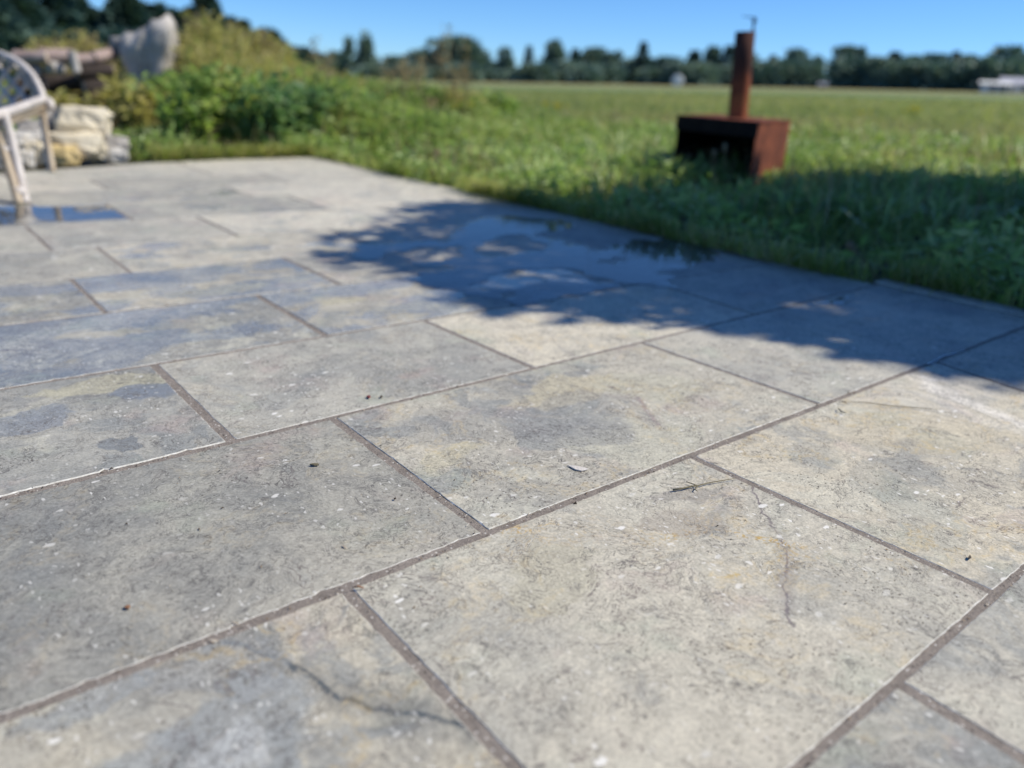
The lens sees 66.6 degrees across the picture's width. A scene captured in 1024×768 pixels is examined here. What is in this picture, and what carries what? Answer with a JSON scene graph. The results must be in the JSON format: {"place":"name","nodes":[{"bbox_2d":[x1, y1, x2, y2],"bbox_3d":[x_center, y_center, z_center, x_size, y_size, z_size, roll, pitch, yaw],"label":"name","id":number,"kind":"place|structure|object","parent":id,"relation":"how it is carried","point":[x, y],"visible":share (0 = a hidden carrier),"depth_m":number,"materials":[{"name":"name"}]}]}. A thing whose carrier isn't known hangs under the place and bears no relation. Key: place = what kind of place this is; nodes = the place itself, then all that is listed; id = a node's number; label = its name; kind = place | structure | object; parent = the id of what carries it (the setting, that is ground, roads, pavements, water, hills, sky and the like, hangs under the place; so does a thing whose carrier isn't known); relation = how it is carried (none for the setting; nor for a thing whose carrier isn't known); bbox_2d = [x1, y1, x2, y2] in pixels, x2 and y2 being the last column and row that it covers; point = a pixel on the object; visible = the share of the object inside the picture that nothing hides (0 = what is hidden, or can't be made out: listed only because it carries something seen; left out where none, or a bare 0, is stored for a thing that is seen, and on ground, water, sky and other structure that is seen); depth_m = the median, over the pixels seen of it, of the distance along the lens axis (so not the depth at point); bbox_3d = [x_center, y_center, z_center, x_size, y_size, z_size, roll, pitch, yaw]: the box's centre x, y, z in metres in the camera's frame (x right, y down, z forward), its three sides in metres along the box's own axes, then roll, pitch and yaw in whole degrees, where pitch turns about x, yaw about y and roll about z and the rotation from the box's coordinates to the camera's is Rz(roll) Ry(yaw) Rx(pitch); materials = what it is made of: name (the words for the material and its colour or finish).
{"place":"outdoors","nodes":[
{"label":"outdoors","id":0,"kind":"place"},
{"bbox_2d":[0,81,1023,141],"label":"field grass","id":1,"kind":"structure","parent":0,"point":[961,113],"depth_m":14.58,"materials":[{"name":"plant"}]},
{"bbox_2d":[0,80,1023,308],"bbox_3d":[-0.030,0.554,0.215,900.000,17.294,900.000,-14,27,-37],"label":"field","id":2,"kind":"structure","parent":0,"point":[891,94],"depth_m":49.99,"materials":[{"name":"plant"}]},
{"bbox_2d":[0,0,38,67],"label":"spruce","id":3,"kind":"object","parent":2,"relation":"on","point":[12,18],"visible":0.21,"depth_m":30.72,"materials":[{"name":"green plant"}]},
{"bbox_2d":[8,93,38,116],"bbox_3d":[-4.308,-2.508,7.019,0.373,0.199,0.204,-9,24,-29],"label":"log","id":4,"kind":"object","parent":2,"relation":"on","point":[19,100],"visible":0.06,"depth_m":6.89,"materials":[{"name":"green wood"}]},
{"bbox_2d":[14,76,47,95],"bbox_3d":[-4.298,-2.657,6.963,0.249,0.176,0.177,-9,24,-29],"label":"log","id":5,"kind":"object","parent":4,"relation":"on","point":[20,82],"visible":0.34,"depth_m":6.91,"materials":[{"name":"brown wood"}]},
{"bbox_2d":[24,64,41,78],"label":"log","id":6,"kind":"object","parent":5,"relation":"on","point":[37,69],"visible":0.4,"depth_m":6.90,"materials":[{"name":"brown wood"}]},
{"bbox_2d":[12,50,49,64],"bbox_3d":[-4.227,-2.875,6.854,0.279,0.133,0.126,0,21,-7],"label":"log","id":7,"kind":"object","parent":6,"relation":"on","point":[35,57],"visible":0.86,"depth_m":6.81,"materials":[{"name":"brown wood"}]},
{"bbox_2d":[44,61,66,74],"bbox_3d":[-4.079,-2.825,6.965,0.119,0.117,0.162,9,22,15],"label":"log","id":8,"kind":"object","parent":6,"relation":"on","point":[56,68],"visible":1,"depth_m":6.92,"materials":[{"name":"brown wood"}]},
{"bbox_2d":[38,48,71,63],"bbox_3d":[-4.065,-2.927,6.957,0.276,0.139,0.132,-14,27,-37],"label":"log","id":9,"kind":"object","parent":8,"relation":"on","point":[58,55],"visible":0.64,"depth_m":6.92,"materials":[{"name":"brown wood"}]},
{"bbox_2d":[0,30,56,80],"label":"wood bush","id":10,"kind":"object","parent":2,"relation":"on","point":[18,39],"visible":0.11,"depth_m":29.75,"materials":[{"name":"green plant"}]},
{"bbox_2d":[5,0,60,30],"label":"spruce","id":11,"kind":"object","parent":2,"relation":"on","point":[32,11],"visible":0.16,"depth_m":32.60,"materials":[{"name":"green plant"}]},
{"bbox_2d":[20,141,46,165],"bbox_3d":[-2.885,-1.404,4.744,0.173,0.140,0.131,-9,24,-28],"label":"rubble stone","id":12,"kind":"object","parent":2,"relation":"on","point":[33,147],"visible":0.5,"depth_m":4.70,"materials":[{"name":"beige stone"}]},
{"bbox_2d":[14,131,42,142],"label":"rubble stone","id":13,"kind":"object","parent":12,"relation":"on","point":[30,136],"visible":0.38,"depth_m":4.73,"materials":[{"name":"stone"}]},
{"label":"rubble stone","id":14,"kind":"object","parent":13,"relation":"on","visible":0},
{"bbox_2d":[15,120,53,131],"bbox_3d":[-2.972,-1.595,4.858,0.205,0.106,0.152,-9,24,-29],"label":"rubble stone","id":15,"kind":"object","parent":14,"relation":"on","point":[29,125],"visible":0.47,"depth_m":4.79,"materials":[{"name":"grey stone"}]},
{"bbox_2d":[21,27,80,48],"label":"wood bush","id":16,"kind":"object","parent":2,"relation":"on","point":[42,33],"visible":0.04,"depth_m":29.69,"materials":[{"name":"green plant"}]},
{"bbox_2d":[31,87,75,107],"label":"weed","id":17,"kind":"object","parent":2,"relation":"on","point":[62,98],"visible":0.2,"depth_m":6.46,"materials":[{"name":"green plant"}]},
{"bbox_2d":[21,32,90,93],"bbox_3d":[-5.032,-3.358,8.715,0.822,1.071,0.792,-14,27,-37],"label":"tall weed","id":18,"kind":"object","parent":2,"relation":"on","point":[69,68],"visible":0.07,"depth_m":8.46,"materials":[{"name":"green plant"}]},
{"bbox_2d":[37,0,91,32],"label":"spruce","id":19,"kind":"object","parent":2,"relation":"on","point":[68,14],"visible":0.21,"depth_m":34.58,"materials":[{"name":"green plant"}]},
{"bbox_2d":[51,143,81,167],"bbox_3d":[-2.747,-1.394,4.770,0.198,0.147,0.151,-8,24,-27],"label":"rubble stone","id":20,"kind":"object","parent":2,"relation":"on","point":[69,156],"visible":0.67,"depth_m":4.73,"materials":[{"name":"yellow stone"}]},
{"bbox_2d":[51,93,84,101],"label":"log","id":21,"kind":"object","parent":2,"relation":"on","point":[79,95],"visible":0.09,"depth_m":7.28,"materials":[{"name":"brown wood"}]},
{"bbox_2d":[42,73,82,92],"bbox_3d":[-4.188,-2.809,7.271,0.427,0.188,0.157,-8,24,-26],"label":"log","id":22,"kind":"object","parent":21,"relation":"on","point":[71,82],"visible":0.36,"depth_m":7.22,"materials":[{"name":"brown wood"}]},
{"bbox_2d":[48,0,100,29],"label":"spruce","id":23,"kind":"object","parent":2,"relation":"on","point":[90,13],"visible":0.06,"depth_m":36.93,"materials":[{"name":"green plant"}]},
{"bbox_2d":[80,159,97,164],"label":"rubble stone","id":24,"kind":"object","parent":2,"relation":"on","point":[87,161],"visible":0.23,"depth_m":4.98,"materials":[{"name":"grey stone"}]},
{"bbox_2d":[49,131,106,159],"bbox_3d":[-2.711,-1.493,4.867,0.323,0.173,0.235,-8,24,-26],"label":"rubble stone","id":25,"kind":"object","parent":24,"relation":"on","point":[86,147],"visible":0.73,"depth_m":4.81,"materials":[{"name":"beige stone"}]},
{"bbox_2d":[60,28,125,93],"bbox_3d":[-4.865,-3.493,8.981,0.706,1.101,0.840,6,21,7],"label":"tall weed","id":26,"kind":"object","parent":2,"relation":"on","point":[86,41],"visible":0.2,"depth_m":8.76,"materials":[{"name":"green plant"}]},
{"bbox_2d":[59,28,128,80],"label":"wood bush","id":27,"kind":"object","parent":2,"relation":"on","point":[103,37],"visible":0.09,"depth_m":29.59,"materials":[{"name":"green plant"}]},
{"bbox_2d":[68,85,126,133],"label":"weed","id":28,"kind":"object","parent":2,"relation":"on","point":[96,99],"visible":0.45,"depth_m":6.52,"materials":[{"name":"green plant"}]},
{"bbox_2d":[97,132,112,162],"bbox_3d":[-2.643,-1.525,5.016,0.134,0.198,0.105,-7,24,-25],"label":"rubble stone","id":29,"kind":"object","parent":2,"relation":"on","point":[109,140],"visible":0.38,"depth_m":4.99,"materials":[{"name":"grey stone"}]},
{"bbox_2d":[53,105,113,136],"bbox_3d":[-2.702,-1.659,4.930,0.347,0.199,0.239,-8,24,-26],"label":"rubble stone","id":30,"kind":"object","parent":29,"relation":"on","point":[71,118],"visible":0.81,"depth_m":4.83,"materials":[{"name":"beige stone"}]},
{"bbox_2d":[103,147,128,162],"bbox_3d":[-2.583,-1.489,5.064,0.173,0.100,0.126,-7,23,-25],"label":"rubble stone","id":31,"kind":"object","parent":2,"relation":"on","point":[118,155],"visible":0.77,"depth_m":5.03,"materials":[{"name":"stone"}]},
{"bbox_2d":[98,73,133,130],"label":"weed","id":32,"kind":"object","parent":2,"relation":"on","point":[113,84],"visible":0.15,"depth_m":6.62,"materials":[{"name":"green plant"}]},
{"bbox_2d":[95,0,154,29],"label":"spruce","id":33,"kind":"object","parent":2,"relation":"on","point":[127,13],"visible":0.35,"depth_m":36.56,"materials":[{"name":"green plant"}]},
{"bbox_2d":[103,78,172,145],"bbox_3d":[-3.050,-2.201,6.409,0.530,0.596,0.491,18,26,33],"label":"weed","id":34,"kind":"object","parent":2,"relation":"on","point":[139,102],"visible":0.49,"depth_m":6.29,"materials":[{"name":"green plant"}]},
{"bbox_2d":[109,13,179,86],"bbox_3d":[-3.555,-2.993,7.607,0.599,1.172,0.599,-2,22,-13],"label":"boulder","id":35,"kind":"object","parent":2,"relation":"on","point":[141,50],"visible":0.46,"depth_m":7.34,"materials":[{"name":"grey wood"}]},
{"bbox_2d":[120,67,188,101],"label":"weed","id":36,"kind":"object","parent":2,"relation":"on","point":[159,79],"visible":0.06,"depth_m":6.46,"materials":[{"name":"green plant"}]},
{"bbox_2d":[141,0,177,27],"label":"spruce","id":37,"kind":"object","parent":2,"relation":"on","point":[159,9],"visible":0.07,"depth_m":38.84,"materials":[{"name":"green plant"}]},
{"bbox_2d":[152,79,237,151],"bbox_3d":[-2.404,-1.959,5.825,0.680,0.611,0.674,9,22,15],"label":"weed","id":38,"kind":"object","parent":2,"relation":"on","point":[169,108],"visible":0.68,"depth_m":5.68,"materials":[{"name":"green plant"}]},
{"bbox_2d":[176,8,230,59],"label":"tall weed","id":39,"kind":"object","parent":2,"relation":"on","point":[187,32],"visible":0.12,"depth_m":8.15,"materials":[{"name":"green plant"}]},
{"bbox_2d":[182,0,231,33],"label":"spruce","id":40,"kind":"object","parent":2,"relation":"on","point":[208,6],"visible":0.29,"depth_m":40.43,"materials":[{"name":"green plant"}]},
{"bbox_2d":[166,60,271,151],"bbox_3d":[-2.231,-2.106,6.033,0.855,0.743,0.826,-14,27,-37],"label":"weed","id":41,"kind":"object","parent":2,"relation":"on","point":[219,84],"visible":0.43,"depth_m":5.85,"materials":[{"name":"green plant"}]},
{"bbox_2d":[215,69,308,147],"bbox_3d":[-1.955,-2.101,6.119,0.771,0.699,0.812,-14,27,-37],"label":"weed","id":42,"kind":"object","parent":2,"relation":"on","point":[274,113],"visible":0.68,"depth_m":5.92,"materials":[{"name":"green plant"}]},
{"bbox_2d":[133,7,392,134],"bbox_3d":[-2.493,-3.105,7.941,3.006,1.260,4.098,-4,22,-17],"label":"wild olive growth","id":43,"kind":"object","parent":2,"relation":"on","point":[206,55],"visible":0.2,"depth_m":7.51,"materials":[{"name":"green plant"}]},
{"bbox_2d":[150,16,376,140],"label":"wild dry stems","id":44,"kind":"object","parent":2,"relation":"on","point":[227,54],"visible":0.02,"depth_m":7.55,"materials":[{"name":"plant"}]},
{"bbox_2d":[139,14,389,144],"bbox_3d":[-2.506,-3.046,7.995,2.943,1.275,4.216,-3,22,-16],"label":"wild green growth","id":45,"kind":"object","parent":2,"relation":"on","point":[372,80],"visible":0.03,"depth_m":7.56,"materials":[{"name":"green plant"}]},
{"bbox_2d":[236,26,303,70],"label":"tall weed","id":46,"kind":"object","parent":2,"relation":"on","point":[269,42],"visible":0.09,"depth_m":8.37,"materials":[{"name":"green plant"}]},
{"bbox_2d":[264,78,345,151],"bbox_3d":[-1.784,-2.183,6.452,0.831,0.647,0.834,-14,27,-37],"label":"weed","id":47,"kind":"object","parent":2,"relation":"on","point":[309,99],"visible":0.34,"depth_m":6.25,"materials":[{"name":"green plant"}]},
{"bbox_2d":[281,67,358,92],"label":"weed","id":48,"kind":"object","parent":2,"relation":"on","point":[296,72],"visible":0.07,"depth_m":7.44,"materials":[{"name":"green plant"}]},
{"bbox_2d":[307,35,336,83],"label":"seed stalk","id":49,"kind":"object","parent":2,"relation":"on","point":[316,60],"visible":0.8,"depth_m":6.84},
{"bbox_2d":[319,50,355,77],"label":"tree","id":50,"kind":"object","parent":2,"relation":"on","point":[347,61],"visible":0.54,"depth_m":118.40,"materials":[{"name":"green plant"}]},
{"bbox_2d":[305,76,379,128],"bbox_3d":[-1.595,-2.310,6.763,0.803,0.682,0.814,-14,27,-37],"label":"weed","id":51,"kind":"object","parent":2,"relation":"on","point":[332,90],"visible":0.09,"depth_m":6.55,"materials":[{"name":"green plant"}]},
{"bbox_2d":[354,29,377,76],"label":"tree","id":52,"kind":"object","parent":2,"relation":"on","point":[365,52],"visible":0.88,"depth_m":117.21,"materials":[{"name":"green plant"}]},
{"bbox_2d":[353,63,400,79],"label":"bush","id":53,"kind":"object","parent":2,"relation":"on","point":[375,72],"visible":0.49,"depth_m":111.09,"materials":[{"name":"green plant"}]},
{"bbox_2d":[349,78,421,109],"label":"weed","id":54,"kind":"object","parent":2,"relation":"on","point":[382,89],"visible":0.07,"depth_m":7.74,"materials":[{"name":"green plant"}]},
{"bbox_2d":[372,53,412,116],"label":"seed stalk","id":55,"kind":"object","parent":2,"relation":"on","point":[388,80],"visible":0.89,"depth_m":7.55,"materials":[{"name":"plant"}]},
{"bbox_2d":[387,61,435,80],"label":"bush","id":56,"kind":"object","parent":2,"relation":"on","point":[430,67],"visible":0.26,"depth_m":110.33,"materials":[{"name":"green plant"}]},
{"bbox_2d":[380,79,455,117],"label":"weed","id":57,"kind":"object","parent":2,"relation":"on","point":[431,93],"visible":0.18,"depth_m":8.29,"materials":[{"name":"green plant"}]},
{"bbox_2d":[405,48,438,74],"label":"tree","id":58,"kind":"object","parent":2,"relation":"on","point":[421,52],"visible":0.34,"depth_m":117.95,"materials":[{"name":"green plant"}]},
{"bbox_2d":[269,52,595,162],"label":"rank grass","id":59,"kind":"structure","parent":2,"relation":"on","point":[390,117],"depth_m":6.56,"materials":[{"name":"plant"}]},
{"bbox_2d":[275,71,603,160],"bbox_3d":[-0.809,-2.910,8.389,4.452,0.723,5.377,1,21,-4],"label":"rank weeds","id":60,"kind":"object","parent":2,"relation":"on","point":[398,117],"visible":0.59,"depth_m":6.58,"materials":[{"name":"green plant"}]},
{"bbox_2d":[426,23,454,113],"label":"seed stalk","id":61,"kind":"object","parent":2,"relation":"on","point":[444,58],"visible":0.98,"depth_m":8.08,"materials":[{"name":"plant"}]},
{"bbox_2d":[423,86,486,115],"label":"weed","id":62,"kind":"object","parent":2,"relation":"on","point":[447,96],"visible":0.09,"depth_m":8.63,"materials":[{"name":"green plant"}]},
{"bbox_2d":[422,34,489,74],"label":"tree","id":63,"kind":"object","parent":2,"relation":"on","point":[477,54],"visible":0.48,"depth_m":116.74,"materials":[{"name":"green plant"}]},
{"bbox_2d":[441,61,485,81],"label":"bush","id":64,"kind":"object","parent":2,"relation":"on","point":[476,68],"visible":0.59,"depth_m":110.39,"materials":[{"name":"green plant"}]},
{"bbox_2d":[467,88,524,118],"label":"weed","id":65,"kind":"object","parent":2,"relation":"on","point":[512,106],"visible":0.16,"depth_m":9.12,"materials":[{"name":"green plant"}]},
{"bbox_2d":[493,46,515,70],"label":"tree","id":66,"kind":"object","parent":2,"relation":"on","point":[506,60],"visible":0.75,"depth_m":119.50,"materials":[{"name":"green plant"}]},
{"bbox_2d":[0,157,1023,767],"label":"patio","id":67,"kind":"structure","parent":2,"relation":"on","point":[688,633],"depth_m":1.23,"materials":[{"name":"stone"}]},
{"bbox_2d":[0,50,55,204],"bbox_3d":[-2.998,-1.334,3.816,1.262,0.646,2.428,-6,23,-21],"label":"cane armchair","id":68,"kind":"object","parent":67,"relation":"on","point":[39,102],"visible":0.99,"depth_m":4.11,"materials":[{"name":"plastic"}]},
{"bbox_2d":[0,222,1021,765],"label":"grit","id":69,"kind":"object","parent":67,"relation":"on","point":[532,514],"visible":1,"depth_m":1.30,"materials":[{"name":"stone"}]},
{"bbox_2d":[0,100,1023,266],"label":"dry grass stems","id":70,"kind":"object","parent":2,"relation":"on","point":[712,172],"visible":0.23,"depth_m":5.17,"materials":[{"name":"plant"}]},
{"bbox_2d":[2,116,1023,302],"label":"leafy ground cover","id":71,"kind":"object","parent":2,"relation":"on","point":[972,242],"visible":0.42,"depth_m":4.50,"materials":[{"name":"green plant"}]},
{"bbox_2d":[509,62,561,82],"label":"bush","id":72,"kind":"object","parent":2,"relation":"on","point":[536,76],"visible":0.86,"depth_m":110.73,"materials":[{"name":"green plant"}]},
{"bbox_2d":[538,39,568,67],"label":"tree","id":73,"kind":"object","parent":2,"relation":"on","point":[554,49],"visible":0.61,"depth_m":127.38,"materials":[{"name":"green plant"}]},
{"bbox_2d":[539,59,589,83],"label":"bush","id":74,"kind":"object","parent":2,"relation":"on","point":[556,64],"visible":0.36,"depth_m":115.13,"materials":[{"name":"green plant"}]},
{"bbox_2d":[130,137,1023,307],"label":"edge grass","id":75,"kind":"structure","parent":2,"relation":"on","point":[796,258],"depth_m":3.45,"materials":[{"name":"plant"}]},
{"bbox_2d":[563,64,606,83],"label":"bush","id":76,"kind":"object","parent":2,"relation":"on","point":[583,74],"visible":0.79,"depth_m":110.12,"materials":[{"name":"green plant"}]},
{"bbox_2d":[580,46,605,80],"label":"tree","id":77,"kind":"object","parent":2,"relation":"on","point":[594,54],"visible":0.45,"depth_m":135.86,"materials":[{"name":"green plant"}]},
{"bbox_2d":[581,62,628,84],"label":"bush","id":78,"kind":"object","parent":2,"relation":"on","point":[620,72],"visible":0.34,"depth_m":115.14,"materials":[{"name":"green plant"}]},
{"bbox_2d":[615,56,657,84],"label":"tree","id":79,"kind":"object","parent":2,"relation":"on","point":[628,62],"visible":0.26,"depth_m":118.69,"materials":[{"name":"green plant"}]},
{"bbox_2d":[628,41,650,81],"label":"spruce","id":80,"kind":"object","parent":2,"relation":"on","point":[643,49],"visible":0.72,"depth_m":116.39,"materials":[{"name":"green plant"}]},
{"bbox_2d":[632,66,672,85],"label":"bush","id":81,"kind":"object","parent":2,"relation":"on","point":[646,73],"visible":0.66,"depth_m":112.70,"materials":[{"name":"green plant"}]},
{"bbox_2d":[660,60,695,85],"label":"bush","id":82,"kind":"object","parent":2,"relation":"on","point":[669,65],"visible":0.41,"depth_m":110.54,"materials":[{"name":"green plant"}]},
{"bbox_2d":[672,61,724,86],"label":"bush","id":83,"kind":"object","parent":2,"relation":"on","point":[704,73],"visible":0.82,"depth_m":108.41,"materials":[{"name":"green plant"}]},
{"bbox_2d":[699,44,722,74],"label":"tree","id":84,"kind":"object","parent":2,"relation":"on","point":[712,54],"visible":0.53,"depth_m":131.31,"materials":[{"name":"green plant"}]},
{"bbox_2d":[673,16,791,189],"bbox_3d":[1.587,-1.970,5.476,0.648,1.090,1.182,15,24,28],"label":"rusty stove","id":85,"kind":"object","parent":2,"relation":"on","point":[765,140],"visible":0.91,"depth_m":5.29,"materials":[{"name":"metal"}]},
{"bbox_2d":[468,115,1023,243],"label":"broad leaf ground cover","id":86,"kind":"object","parent":2,"relation":"on","point":[943,207],"visible":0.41,"depth_m":4.82,"materials":[{"name":"plant"}]},
{"bbox_2d":[728,59,786,87],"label":"bush","id":87,"kind":"object","parent":2,"relation":"on","point":[761,75],"visible":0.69,"depth_m":107.60,"materials":[{"name":"green plant"}]},
{"bbox_2d":[765,57,814,87],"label":"bush","id":88,"kind":"object","parent":2,"relation":"on","point":[786,70],"visible":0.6,"depth_m":108.25,"materials":[{"name":"green plant"}]},
{"bbox_2d":[779,59,828,87],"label":"bush","id":89,"kind":"object","parent":2,"relation":"on","point":[819,71],"visible":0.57,"depth_m":108.55,"materials":[{"name":"green plant"}]},
{"bbox_2d":[826,44,857,83],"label":"tree","id":90,"kind":"object","parent":2,"relation":"on","point":[843,49],"visible":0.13,"depth_m":120.83,"materials":[{"name":"green plant"}]},
{"bbox_2d":[824,53,881,88],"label":"bush","id":91,"kind":"object","parent":2,"relation":"on","point":[841,73],"visible":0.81,"depth_m":107.94,"materials":[{"name":"green plant"}]},
{"bbox_2d":[848,55,908,89],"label":"bush","id":92,"kind":"object","parent":2,"relation":"on","point":[867,74],"visible":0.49,"depth_m":106.14,"materials":[{"name":"green plant"}]},
{"bbox_2d":[863,58,922,89],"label":"bush","id":93,"kind":"object","parent":2,"relation":"on","point":[882,84],"visible":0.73,"depth_m":103.08,"materials":[{"name":"green plant"}]},
{"bbox_2d":[895,59,946,90],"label":"bush","id":94,"kind":"object","parent":2,"relation":"on","point":[917,66],"visible":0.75,"depth_m":100.36,"materials":[{"name":"green plant"}]},
{"bbox_2d":[908,59,961,90],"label":"bush","id":95,"kind":"object","parent":2,"relation":"on","point":[950,65],"visible":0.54,"depth_m":99.34,"materials":[{"name":"green plant"}]},
{"bbox_2d":[946,55,1015,91],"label":"bush","id":96,"kind":"object","parent":2,"relation":"on","point":[973,84],"visible":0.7,"depth_m":97.05,"materials":[{"name":"green plant"}]},
{"bbox_2d":[967,58,1023,91],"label":"bush","id":97,"kind":"object","parent":2,"relation":"on","point":[1019,70],"visible":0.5,"depth_m":95.52,"materials":[{"name":"green plant"}]},
{"bbox_2d":[988,43,1023,59],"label":"tree","id":98,"kind":"object","parent":2,"relation":"on","point":[1016,50],"visible":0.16,"depth_m":109.09,"materials":[{"name":"green plant"}]},
{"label":"log","id":99,"kind":"object","parent":2,"relation":"on","visible":0},
{"bbox_2d":[82,78,111,95],"bbox_3d":[-3.842,-2.767,7.270,0.284,0.191,0.178,-14,27,-37],"label":"log","id":100,"kind":"object","parent":99,"relation":"on","point":[88,85],"visible":0.41,"depth_m":7.18,"materials":[{"name":"brown wood"}]},
{"bbox_2d":[75,63,114,79],"bbox_3d":[-3.857,-2.890,7.209,0.320,0.158,0.149,-14,27,-37],"label":"log","id":101,"kind":"object","parent":100,"relation":"on","point":[92,71],"visible":0.74,"depth_m":7.17,"materials":[{"name":"brown wood"}]},
{"bbox_2d":[39,0,1023,85],"label":"sky","id":102,"kind":"structure","parent":0,"point":[673,28],"materials":[{"name":"blue"}]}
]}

